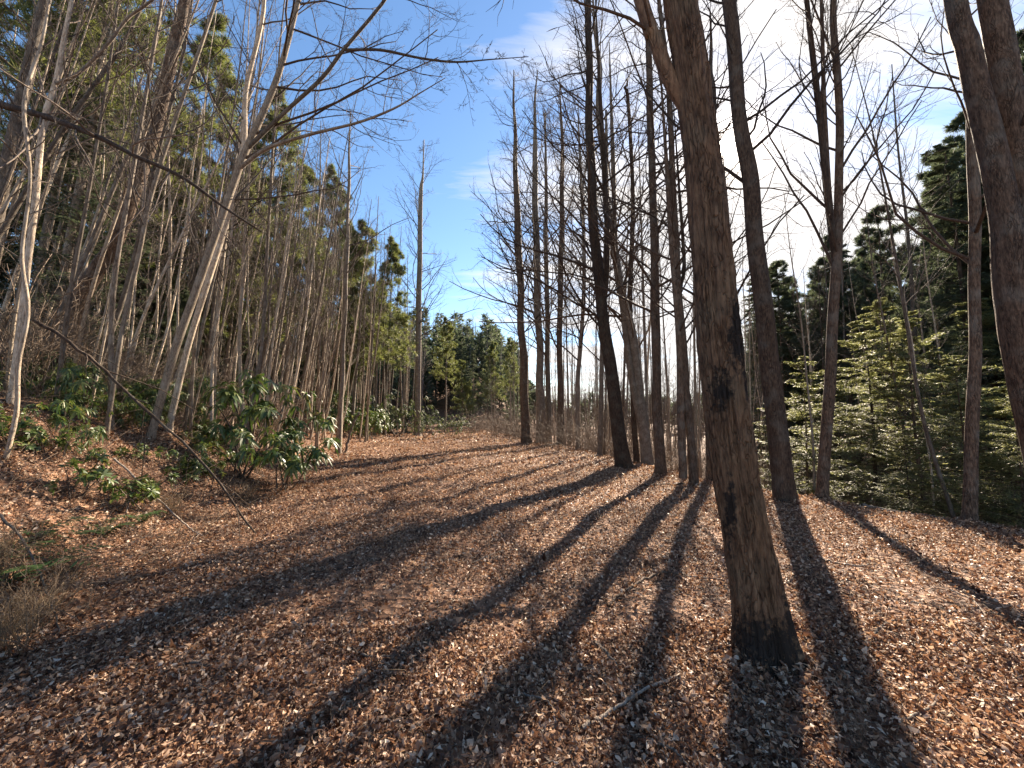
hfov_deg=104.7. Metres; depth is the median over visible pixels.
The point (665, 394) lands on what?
sapling
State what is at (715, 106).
bare tree
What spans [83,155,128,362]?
sapling
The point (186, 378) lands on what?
bare bush
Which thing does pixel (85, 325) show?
bare bush
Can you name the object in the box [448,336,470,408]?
dark conifer
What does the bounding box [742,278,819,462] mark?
dark conifer
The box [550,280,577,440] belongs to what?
sapling
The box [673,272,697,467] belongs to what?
sapling
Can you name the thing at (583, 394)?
sapling
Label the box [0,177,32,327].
dark conifer
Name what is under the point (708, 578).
fallen branch
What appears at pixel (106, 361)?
bare bush
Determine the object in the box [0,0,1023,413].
sky
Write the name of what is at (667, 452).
bare bush
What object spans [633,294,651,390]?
sapling
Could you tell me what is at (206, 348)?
sapling
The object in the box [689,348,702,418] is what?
sapling
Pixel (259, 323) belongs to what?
sapling
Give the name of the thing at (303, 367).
dark conifer
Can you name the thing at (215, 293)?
sapling
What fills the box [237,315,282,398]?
dark conifer
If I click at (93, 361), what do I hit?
broken limb
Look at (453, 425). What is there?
rhododendron
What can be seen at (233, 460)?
bank seedling
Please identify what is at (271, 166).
sapling
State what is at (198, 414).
bank seedling
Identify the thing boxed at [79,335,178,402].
bare bush
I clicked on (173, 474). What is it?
bank seedling
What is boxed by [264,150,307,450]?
sapling
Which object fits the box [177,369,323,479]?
rhododendron
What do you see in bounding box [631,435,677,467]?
bare bush
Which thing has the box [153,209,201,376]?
pine tree
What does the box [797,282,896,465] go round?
dark conifer
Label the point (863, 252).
dark conifer
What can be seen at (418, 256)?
bare tree
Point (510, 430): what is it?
bare bush
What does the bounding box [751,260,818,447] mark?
dark conifer
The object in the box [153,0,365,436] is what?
bare tree
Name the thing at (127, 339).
sapling
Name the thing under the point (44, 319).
bare bush
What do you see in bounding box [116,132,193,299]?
sapling
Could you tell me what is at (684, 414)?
bare tree
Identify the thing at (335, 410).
rhododendron
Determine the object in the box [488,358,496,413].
sapling
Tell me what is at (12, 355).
rhododendron
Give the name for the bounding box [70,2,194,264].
sapling
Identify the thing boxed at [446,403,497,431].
bare bush
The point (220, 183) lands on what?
sapling
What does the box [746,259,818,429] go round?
dark conifer
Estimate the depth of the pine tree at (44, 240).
14.49 m
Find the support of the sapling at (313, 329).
on the ground at (408, 595)
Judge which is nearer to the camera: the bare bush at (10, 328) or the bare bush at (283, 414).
the bare bush at (10, 328)
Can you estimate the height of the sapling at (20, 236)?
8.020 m
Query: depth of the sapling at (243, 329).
21.64 m
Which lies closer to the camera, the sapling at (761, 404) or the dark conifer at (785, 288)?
the sapling at (761, 404)
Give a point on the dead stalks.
(34, 461)
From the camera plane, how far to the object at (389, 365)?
47.85 m
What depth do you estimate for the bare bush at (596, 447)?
18.13 m
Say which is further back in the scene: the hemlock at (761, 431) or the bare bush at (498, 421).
the bare bush at (498, 421)
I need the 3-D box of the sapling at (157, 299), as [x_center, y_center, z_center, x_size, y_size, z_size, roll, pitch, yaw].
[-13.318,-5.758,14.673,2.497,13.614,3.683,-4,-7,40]
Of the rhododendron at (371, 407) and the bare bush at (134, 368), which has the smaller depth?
the bare bush at (134, 368)
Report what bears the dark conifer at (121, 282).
on the ground at (408, 595)
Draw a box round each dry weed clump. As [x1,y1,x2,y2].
[0,512,43,586]
[0,563,88,636]
[0,576,99,659]
[27,538,110,580]
[141,486,204,515]
[226,475,264,501]
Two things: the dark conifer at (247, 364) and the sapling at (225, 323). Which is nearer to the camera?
the sapling at (225, 323)
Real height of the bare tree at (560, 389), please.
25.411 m
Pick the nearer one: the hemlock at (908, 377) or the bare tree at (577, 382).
the hemlock at (908, 377)
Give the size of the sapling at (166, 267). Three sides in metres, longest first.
11.336 x 3.011 x 2.342 m
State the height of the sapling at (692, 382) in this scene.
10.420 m
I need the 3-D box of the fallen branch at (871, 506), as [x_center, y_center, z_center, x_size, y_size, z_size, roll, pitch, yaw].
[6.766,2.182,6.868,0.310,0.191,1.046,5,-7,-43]
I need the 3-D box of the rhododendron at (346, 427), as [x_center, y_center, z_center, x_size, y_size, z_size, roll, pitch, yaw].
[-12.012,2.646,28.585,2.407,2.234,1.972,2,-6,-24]
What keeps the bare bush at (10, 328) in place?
on the ground at (408, 595)
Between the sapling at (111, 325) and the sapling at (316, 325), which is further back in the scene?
the sapling at (316, 325)
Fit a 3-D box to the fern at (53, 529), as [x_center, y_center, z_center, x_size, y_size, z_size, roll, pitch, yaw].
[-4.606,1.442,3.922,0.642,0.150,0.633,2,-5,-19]
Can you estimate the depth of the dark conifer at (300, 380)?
29.68 m
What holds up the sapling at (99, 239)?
on the ground at (408, 595)
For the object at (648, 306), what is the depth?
15.45 m
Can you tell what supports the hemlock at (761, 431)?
on the ground at (408, 595)
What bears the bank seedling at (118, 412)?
on the ground at (408, 595)
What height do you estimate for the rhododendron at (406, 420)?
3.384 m
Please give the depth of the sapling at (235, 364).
14.42 m
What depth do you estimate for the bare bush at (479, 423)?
43.17 m
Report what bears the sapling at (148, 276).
on the ground at (408, 595)
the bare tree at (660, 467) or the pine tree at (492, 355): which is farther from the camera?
the pine tree at (492, 355)
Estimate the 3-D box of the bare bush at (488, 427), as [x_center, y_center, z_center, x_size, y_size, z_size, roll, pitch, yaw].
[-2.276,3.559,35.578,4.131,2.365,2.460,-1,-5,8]
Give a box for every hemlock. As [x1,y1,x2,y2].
[753,408,810,494]
[755,356,923,510]
[790,367,889,504]
[804,320,961,516]
[809,310,1021,526]
[830,296,1000,506]
[850,419,991,521]
[866,344,1020,524]
[885,356,1023,525]
[906,298,1023,523]
[926,358,1023,521]
[926,382,1023,528]
[939,396,1023,528]
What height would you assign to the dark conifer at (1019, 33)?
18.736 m
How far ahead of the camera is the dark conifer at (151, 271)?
17.82 m
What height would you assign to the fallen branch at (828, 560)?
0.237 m
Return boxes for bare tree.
[0,0,114,466]
[0,0,133,241]
[0,0,202,408]
[0,60,316,271]
[76,0,273,432]
[144,0,541,441]
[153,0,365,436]
[296,90,410,453]
[388,138,486,435]
[449,89,595,441]
[457,0,683,465]
[460,0,748,469]
[469,60,589,442]
[469,61,569,442]
[483,61,599,445]
[500,75,660,450]
[547,0,819,475]
[547,69,665,455]
[565,32,686,462]
[578,0,811,485]
[584,0,807,480]
[630,0,923,503]
[818,0,1022,523]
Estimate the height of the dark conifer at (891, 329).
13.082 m
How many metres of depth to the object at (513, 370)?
40.39 m
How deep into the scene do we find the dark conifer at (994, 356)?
11.74 m
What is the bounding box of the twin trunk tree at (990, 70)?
[943,0,1023,465]
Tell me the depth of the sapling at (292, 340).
15.70 m
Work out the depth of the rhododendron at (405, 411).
34.80 m
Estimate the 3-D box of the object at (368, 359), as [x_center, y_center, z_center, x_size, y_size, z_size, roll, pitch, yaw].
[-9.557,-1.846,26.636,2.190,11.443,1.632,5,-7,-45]
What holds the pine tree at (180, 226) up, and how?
on the ground at (408, 595)
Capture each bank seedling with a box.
[0,410,37,441]
[4,425,80,456]
[16,432,78,456]
[21,375,54,397]
[42,393,112,422]
[43,453,118,499]
[47,390,99,405]
[52,393,84,406]
[76,445,106,459]
[90,394,121,413]
[100,389,135,403]
[106,478,160,512]
[113,443,143,461]
[114,403,133,418]
[116,406,169,429]
[131,445,168,463]
[133,467,179,501]
[133,480,161,498]
[166,456,209,480]
[178,431,208,450]
[180,461,224,485]
[181,412,209,422]
[186,425,216,440]
[207,434,229,446]
[222,451,244,468]
[243,455,268,468]
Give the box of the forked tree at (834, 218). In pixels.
[730,0,960,500]
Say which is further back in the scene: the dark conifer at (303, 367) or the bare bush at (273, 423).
the dark conifer at (303, 367)
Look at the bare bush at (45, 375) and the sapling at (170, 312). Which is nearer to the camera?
the bare bush at (45, 375)
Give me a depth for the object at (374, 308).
29.44 m
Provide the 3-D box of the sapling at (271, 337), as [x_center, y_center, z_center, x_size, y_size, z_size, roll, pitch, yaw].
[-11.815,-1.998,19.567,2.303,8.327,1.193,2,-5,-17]
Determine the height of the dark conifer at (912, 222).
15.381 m
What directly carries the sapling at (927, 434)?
on the ground at (408, 595)
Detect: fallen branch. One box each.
[0,514,87,631]
[113,458,203,538]
[150,639,236,679]
[339,643,406,666]
[344,412,359,452]
[471,543,527,562]
[520,688,560,721]
[580,673,680,729]
[593,639,622,672]
[607,570,689,606]
[640,479,688,486]
[657,742,688,767]
[690,576,728,580]
[819,557,877,566]
[860,601,929,646]
[861,503,939,518]
[899,683,943,723]
[950,589,999,634]
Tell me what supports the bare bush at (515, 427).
on the ground at (408, 595)
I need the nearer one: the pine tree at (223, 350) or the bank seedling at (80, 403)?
the bank seedling at (80, 403)
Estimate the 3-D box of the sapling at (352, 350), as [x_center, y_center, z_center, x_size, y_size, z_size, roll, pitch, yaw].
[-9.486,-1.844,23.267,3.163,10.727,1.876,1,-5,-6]
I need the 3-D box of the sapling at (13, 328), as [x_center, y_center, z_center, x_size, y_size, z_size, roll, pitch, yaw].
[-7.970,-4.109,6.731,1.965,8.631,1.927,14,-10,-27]
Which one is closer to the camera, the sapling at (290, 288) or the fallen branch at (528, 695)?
the fallen branch at (528, 695)
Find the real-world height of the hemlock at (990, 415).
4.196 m
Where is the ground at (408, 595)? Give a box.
[0,341,1023,767]
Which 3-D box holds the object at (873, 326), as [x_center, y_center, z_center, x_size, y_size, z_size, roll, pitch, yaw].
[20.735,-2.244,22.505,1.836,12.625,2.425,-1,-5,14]
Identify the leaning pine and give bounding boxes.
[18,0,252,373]
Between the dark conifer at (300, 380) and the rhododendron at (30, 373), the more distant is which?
the dark conifer at (300, 380)
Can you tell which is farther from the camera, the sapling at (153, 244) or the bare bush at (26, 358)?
the sapling at (153, 244)
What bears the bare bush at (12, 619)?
on the ground at (408, 595)
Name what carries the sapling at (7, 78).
on the ground at (408, 595)
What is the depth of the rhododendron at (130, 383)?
9.38 m
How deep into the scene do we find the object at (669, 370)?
38.62 m
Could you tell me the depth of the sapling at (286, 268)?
17.88 m
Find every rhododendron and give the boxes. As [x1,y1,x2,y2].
[0,349,33,373]
[1,363,56,398]
[4,399,107,453]
[22,352,103,381]
[22,363,94,403]
[38,362,141,416]
[70,377,107,399]
[95,400,152,431]
[115,378,169,411]
[117,371,153,402]
[124,396,170,423]
[125,389,177,417]
[130,375,189,408]
[167,441,232,481]
[168,374,220,418]
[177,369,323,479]
[183,419,218,438]
[232,415,341,491]
[293,397,337,427]
[309,391,351,422]
[322,403,351,422]
[327,391,355,419]
[328,406,361,433]
[345,394,389,431]
[349,408,387,438]
[354,404,388,430]
[363,411,392,435]
[369,401,402,433]
[370,393,434,435]
[382,418,402,433]
[389,413,409,432]
[396,406,431,432]
[410,410,443,437]
[412,416,437,431]
[434,422,445,432]
[436,414,464,436]
[451,415,475,433]
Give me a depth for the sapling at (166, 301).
11.45 m
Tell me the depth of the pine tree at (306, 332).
34.69 m
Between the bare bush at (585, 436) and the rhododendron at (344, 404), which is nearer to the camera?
the bare bush at (585, 436)
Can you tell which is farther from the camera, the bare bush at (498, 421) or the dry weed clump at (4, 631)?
the bare bush at (498, 421)
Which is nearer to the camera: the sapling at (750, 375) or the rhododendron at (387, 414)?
the sapling at (750, 375)
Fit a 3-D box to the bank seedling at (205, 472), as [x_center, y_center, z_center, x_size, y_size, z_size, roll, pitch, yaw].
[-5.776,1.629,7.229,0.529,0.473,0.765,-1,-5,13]
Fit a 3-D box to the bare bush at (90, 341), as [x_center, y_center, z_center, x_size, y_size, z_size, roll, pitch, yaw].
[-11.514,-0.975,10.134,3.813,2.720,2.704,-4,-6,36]
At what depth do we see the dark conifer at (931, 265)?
35.09 m
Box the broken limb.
[32,319,263,538]
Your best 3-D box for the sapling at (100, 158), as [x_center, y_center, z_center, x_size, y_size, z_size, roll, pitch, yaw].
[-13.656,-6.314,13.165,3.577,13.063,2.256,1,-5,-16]
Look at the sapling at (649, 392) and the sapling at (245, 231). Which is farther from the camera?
the sapling at (649, 392)
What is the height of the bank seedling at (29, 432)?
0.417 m
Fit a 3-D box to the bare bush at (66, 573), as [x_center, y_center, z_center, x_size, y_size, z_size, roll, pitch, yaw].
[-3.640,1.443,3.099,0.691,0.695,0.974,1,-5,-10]
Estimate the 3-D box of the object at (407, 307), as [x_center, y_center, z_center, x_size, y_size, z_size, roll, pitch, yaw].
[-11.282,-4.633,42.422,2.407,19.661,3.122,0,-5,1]
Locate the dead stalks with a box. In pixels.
[0,356,318,645]
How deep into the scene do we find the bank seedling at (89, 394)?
6.84 m
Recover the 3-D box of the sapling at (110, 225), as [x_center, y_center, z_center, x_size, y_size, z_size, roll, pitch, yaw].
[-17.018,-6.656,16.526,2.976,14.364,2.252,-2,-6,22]
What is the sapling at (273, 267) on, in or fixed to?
on the ground at (408, 595)
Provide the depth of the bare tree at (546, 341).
27.49 m
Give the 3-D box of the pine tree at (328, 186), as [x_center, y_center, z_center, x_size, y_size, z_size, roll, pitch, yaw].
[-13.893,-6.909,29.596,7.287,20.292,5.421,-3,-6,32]
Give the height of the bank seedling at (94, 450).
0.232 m
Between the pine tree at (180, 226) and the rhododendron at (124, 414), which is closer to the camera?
the rhododendron at (124, 414)
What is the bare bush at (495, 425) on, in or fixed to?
on the ground at (408, 595)
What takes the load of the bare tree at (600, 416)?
on the ground at (408, 595)
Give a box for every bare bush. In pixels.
[0,230,127,388]
[0,263,176,393]
[0,270,178,373]
[0,282,160,365]
[0,287,166,377]
[0,288,177,400]
[0,300,86,359]
[0,303,106,401]
[0,493,110,585]
[0,512,133,617]
[0,543,94,656]
[1,286,173,375]
[1,310,129,375]
[40,280,245,401]
[45,317,159,399]
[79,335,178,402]
[88,311,224,410]
[97,339,187,379]
[102,355,209,403]
[120,319,268,415]
[127,339,304,426]
[135,342,225,417]
[150,348,255,423]
[179,351,255,423]
[190,351,270,421]
[195,362,345,443]
[220,390,297,444]
[227,370,349,437]
[256,385,301,443]
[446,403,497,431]
[464,417,482,435]
[468,413,490,431]
[470,414,503,435]
[471,405,500,430]
[472,408,490,428]
[478,409,520,434]
[479,407,519,436]
[480,413,512,433]
[492,410,534,439]
[498,421,535,441]
[500,410,516,436]
[504,415,533,438]
[509,415,562,444]
[511,415,558,443]
[520,408,568,442]
[521,405,589,451]
[528,403,570,446]
[545,404,596,449]
[548,413,609,449]
[552,407,597,451]
[559,412,610,449]
[571,419,639,454]
[573,413,626,451]
[574,406,612,454]
[578,419,628,455]
[584,418,628,451]
[595,412,666,457]
[596,408,666,455]
[628,408,704,469]
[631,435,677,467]
[654,427,703,471]
[665,421,711,481]
[665,446,705,469]
[687,425,804,487]
[761,456,771,490]
[769,450,841,494]
[832,464,897,507]
[840,466,959,517]
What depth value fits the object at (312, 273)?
27.44 m
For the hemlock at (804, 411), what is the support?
on the ground at (408, 595)
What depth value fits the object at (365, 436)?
26.66 m
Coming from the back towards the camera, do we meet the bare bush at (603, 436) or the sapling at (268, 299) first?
the bare bush at (603, 436)
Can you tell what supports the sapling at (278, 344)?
on the ground at (408, 595)
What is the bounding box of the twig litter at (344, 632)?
[0,426,1023,767]
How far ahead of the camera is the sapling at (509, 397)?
44.75 m
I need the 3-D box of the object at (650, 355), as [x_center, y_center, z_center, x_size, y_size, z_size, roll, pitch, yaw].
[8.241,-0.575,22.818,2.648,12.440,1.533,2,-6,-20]
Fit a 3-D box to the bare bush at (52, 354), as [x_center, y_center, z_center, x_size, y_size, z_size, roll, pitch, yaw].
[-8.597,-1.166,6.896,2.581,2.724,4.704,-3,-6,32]
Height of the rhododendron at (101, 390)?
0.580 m
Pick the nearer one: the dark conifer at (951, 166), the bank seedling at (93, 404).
the bank seedling at (93, 404)
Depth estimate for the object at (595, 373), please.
31.77 m
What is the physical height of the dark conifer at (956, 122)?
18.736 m
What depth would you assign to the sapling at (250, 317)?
21.28 m
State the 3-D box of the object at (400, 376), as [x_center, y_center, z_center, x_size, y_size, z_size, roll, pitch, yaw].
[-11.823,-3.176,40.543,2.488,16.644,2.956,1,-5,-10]
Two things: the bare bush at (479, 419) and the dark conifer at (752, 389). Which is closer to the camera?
the dark conifer at (752, 389)
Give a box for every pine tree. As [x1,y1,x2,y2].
[0,0,179,269]
[0,0,188,339]
[0,0,209,369]
[0,64,89,348]
[1,66,165,315]
[84,82,207,384]
[114,12,291,416]
[135,145,253,349]
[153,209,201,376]
[180,165,296,418]
[202,298,243,375]
[211,84,326,425]
[233,194,306,312]
[249,158,340,418]
[252,264,306,405]
[281,250,333,355]
[297,163,362,416]
[322,219,403,430]
[329,213,384,422]
[332,253,389,424]
[355,234,418,434]
[428,316,458,432]
[451,360,476,429]
[475,341,507,429]
[498,338,519,425]
[750,323,808,422]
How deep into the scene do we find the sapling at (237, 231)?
17.25 m
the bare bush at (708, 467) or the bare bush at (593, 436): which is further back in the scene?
the bare bush at (593, 436)
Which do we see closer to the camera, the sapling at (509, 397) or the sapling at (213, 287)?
the sapling at (213, 287)
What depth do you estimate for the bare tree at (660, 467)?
11.58 m
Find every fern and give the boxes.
[0,530,120,584]
[9,516,96,537]
[80,518,138,534]
[113,510,167,522]
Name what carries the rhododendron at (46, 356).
on the ground at (408, 595)
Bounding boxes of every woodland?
[280,304,704,428]
[293,309,704,453]
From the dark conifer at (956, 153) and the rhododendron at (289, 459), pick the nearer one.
the rhododendron at (289, 459)
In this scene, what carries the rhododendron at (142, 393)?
on the ground at (408, 595)
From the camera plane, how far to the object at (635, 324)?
20.85 m
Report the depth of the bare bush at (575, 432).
24.35 m
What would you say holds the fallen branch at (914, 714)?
on the ground at (408, 595)
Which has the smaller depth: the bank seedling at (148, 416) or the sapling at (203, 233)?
the bank seedling at (148, 416)
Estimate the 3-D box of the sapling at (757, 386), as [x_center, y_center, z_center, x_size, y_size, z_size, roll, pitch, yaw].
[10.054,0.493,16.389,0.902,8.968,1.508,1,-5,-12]
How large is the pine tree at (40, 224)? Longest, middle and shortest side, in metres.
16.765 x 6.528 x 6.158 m
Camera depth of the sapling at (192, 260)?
18.24 m
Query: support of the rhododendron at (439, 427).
on the ground at (408, 595)
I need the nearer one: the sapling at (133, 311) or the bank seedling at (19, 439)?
the bank seedling at (19, 439)
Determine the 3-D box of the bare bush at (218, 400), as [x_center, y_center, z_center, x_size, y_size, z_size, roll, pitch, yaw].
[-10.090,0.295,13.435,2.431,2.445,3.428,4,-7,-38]
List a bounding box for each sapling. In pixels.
[0,0,98,263]
[0,0,99,262]
[0,0,153,200]
[0,0,158,233]
[0,0,163,325]
[0,0,193,239]
[0,1,18,167]
[0,1,153,346]
[0,7,88,193]
[0,7,155,392]
[0,9,175,345]
[1,130,63,271]
[6,120,47,243]
[7,43,95,311]
[8,8,64,343]
[10,45,116,347]
[19,0,163,405]
[19,100,71,290]
[30,38,145,342]
[42,0,244,346]
[42,13,158,375]
[43,188,74,332]
[45,5,139,251]
[47,48,195,358]
[59,80,154,313]
[63,0,213,378]
[63,28,160,284]
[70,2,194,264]
[82,0,193,401]
[82,48,182,395]
[83,35,177,393]
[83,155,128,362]
[85,0,234,400]
[87,0,235,429]
[91,91,206,373]
[91,117,136,370]
[97,0,209,396]
[102,0,192,379]
[115,7,303,396]
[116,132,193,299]
[119,167,173,378]
[123,77,207,374]
[128,159,196,381]
[134,104,215,368]
[140,90,233,330]
[151,0,265,378]
[155,144,212,342]
[156,163,231,317]
[160,58,241,377]
[160,132,292,417]
[163,152,212,351]
[165,0,290,420]
[165,153,252,401]
[167,210,205,337]
[177,87,272,416]
[180,0,286,429]
[181,4,303,430]
[184,0,273,439]
[190,50,263,289]
[190,50,307,311]
[191,0,288,446]
[191,79,259,406]
[193,136,246,403]
[198,149,235,397]
[199,257,232,378]
[201,272,233,397]
[203,0,317,456]
[208,185,255,418]
[210,160,265,425]
[213,0,291,427]
[214,161,275,424]
[217,147,262,356]
[217,207,264,417]
[219,229,261,347]
[220,143,328,435]
[225,123,277,439]
[225,241,272,423]
[227,142,293,419]
[228,51,336,448]
[228,231,283,389]
[229,114,300,427]
[234,129,307,430]
[236,143,315,434]
[237,104,331,446]
[238,233,265,387]
[243,228,295,373]
[244,178,317,355]
[244,272,295,382]
[249,107,305,436]
[253,173,297,356]
[255,140,316,428]
[255,198,337,445]
[260,221,307,403]
[263,98,336,434]
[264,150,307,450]
[267,204,321,409]
[269,229,310,424]
[271,249,313,427]
[272,129,348,448]
[272,234,311,404]
[273,149,316,418]
[273,235,318,424]
[276,262,305,400]
[281,119,340,430]
[284,236,337,429]
[285,155,340,442]
[286,93,367,442]
[286,208,324,428]
[296,198,354,440]
[296,252,333,429]
[297,155,348,424]
[299,247,334,419]
[299,259,320,434]
[300,205,341,435]
[300,263,329,402]
[301,194,339,415]
[303,223,343,431]
[306,207,357,447]
[308,209,360,439]
[309,215,356,439]
[311,225,354,433]
[312,204,341,436]
[316,272,338,446]
[317,226,373,446]
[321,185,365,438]
[330,215,377,439]
[331,247,357,431]
[333,270,377,440]
[343,276,380,421]
[484,359,495,427]
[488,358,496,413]
[504,363,514,434]
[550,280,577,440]
[564,338,577,428]
[576,353,597,438]
[586,327,599,436]
[587,329,598,410]
[591,328,609,445]
[599,281,628,454]
[619,266,651,385]
[625,389,629,430]
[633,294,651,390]
[644,326,651,443]
[649,359,651,418]
[661,262,701,472]
[661,350,674,442]
[661,358,670,449]
[671,366,676,453]
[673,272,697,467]
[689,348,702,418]
[735,221,761,396]
[735,221,797,417]
[744,302,770,482]
[744,324,757,420]
[745,294,768,487]
[747,304,766,473]
[747,325,764,484]
[747,345,760,419]
[770,184,840,494]
[837,25,966,517]
[837,261,909,462]
[838,191,926,512]
[878,186,962,515]
[896,190,991,472]
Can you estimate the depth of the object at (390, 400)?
39.77 m
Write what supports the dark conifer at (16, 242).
on the ground at (408, 595)
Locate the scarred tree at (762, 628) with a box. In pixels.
[486,0,810,680]
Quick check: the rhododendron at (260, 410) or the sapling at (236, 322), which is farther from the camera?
the sapling at (236, 322)
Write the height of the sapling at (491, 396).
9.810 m
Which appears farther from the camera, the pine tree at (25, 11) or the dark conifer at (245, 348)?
the dark conifer at (245, 348)
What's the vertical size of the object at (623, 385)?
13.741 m
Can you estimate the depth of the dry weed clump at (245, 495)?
7.42 m
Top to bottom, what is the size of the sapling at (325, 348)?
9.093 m
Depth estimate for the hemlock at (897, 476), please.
7.72 m
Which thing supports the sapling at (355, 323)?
on the ground at (408, 595)
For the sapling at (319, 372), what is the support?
on the ground at (408, 595)
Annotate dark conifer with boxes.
[0,71,182,359]
[0,148,52,332]
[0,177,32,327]
[0,182,49,338]
[2,220,89,340]
[39,240,182,379]
[49,160,199,368]
[79,255,160,384]
[122,226,176,380]
[140,286,209,391]
[195,315,254,415]
[219,328,278,405]
[233,307,279,379]
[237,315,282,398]
[257,323,299,403]
[292,325,320,398]
[293,283,353,416]
[293,360,304,411]
[330,351,348,405]
[330,357,360,394]
[431,342,461,403]
[436,336,466,412]
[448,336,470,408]
[457,350,484,419]
[458,376,479,426]
[475,363,495,414]
[475,373,499,427]
[476,327,489,371]
[496,371,520,425]
[741,297,811,449]
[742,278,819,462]
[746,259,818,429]
[746,350,757,425]
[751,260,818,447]
[751,290,844,464]
[751,301,839,470]
[753,321,822,468]
[778,278,819,447]
[784,256,879,467]
[792,281,826,394]
[796,233,910,443]
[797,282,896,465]
[801,243,909,454]
[822,203,937,438]
[849,232,926,431]
[869,256,917,421]
[873,148,987,380]
[874,147,994,470]
[885,139,1013,508]
[885,248,943,405]
[896,287,954,411]
[897,108,990,381]
[898,196,984,393]
[902,180,1012,480]
[904,239,942,326]
[907,243,1016,488]
[924,177,1014,468]
[939,28,1023,307]
[952,351,1016,447]
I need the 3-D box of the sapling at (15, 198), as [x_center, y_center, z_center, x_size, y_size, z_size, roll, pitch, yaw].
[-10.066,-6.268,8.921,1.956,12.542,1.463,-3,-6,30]
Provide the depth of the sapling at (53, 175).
11.30 m
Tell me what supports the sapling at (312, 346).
on the ground at (408, 595)
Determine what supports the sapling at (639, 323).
on the ground at (408, 595)
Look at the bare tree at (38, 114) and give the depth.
5.28 m
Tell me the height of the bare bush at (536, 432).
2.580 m
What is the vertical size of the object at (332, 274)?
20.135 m
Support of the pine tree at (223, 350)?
on the ground at (408, 595)

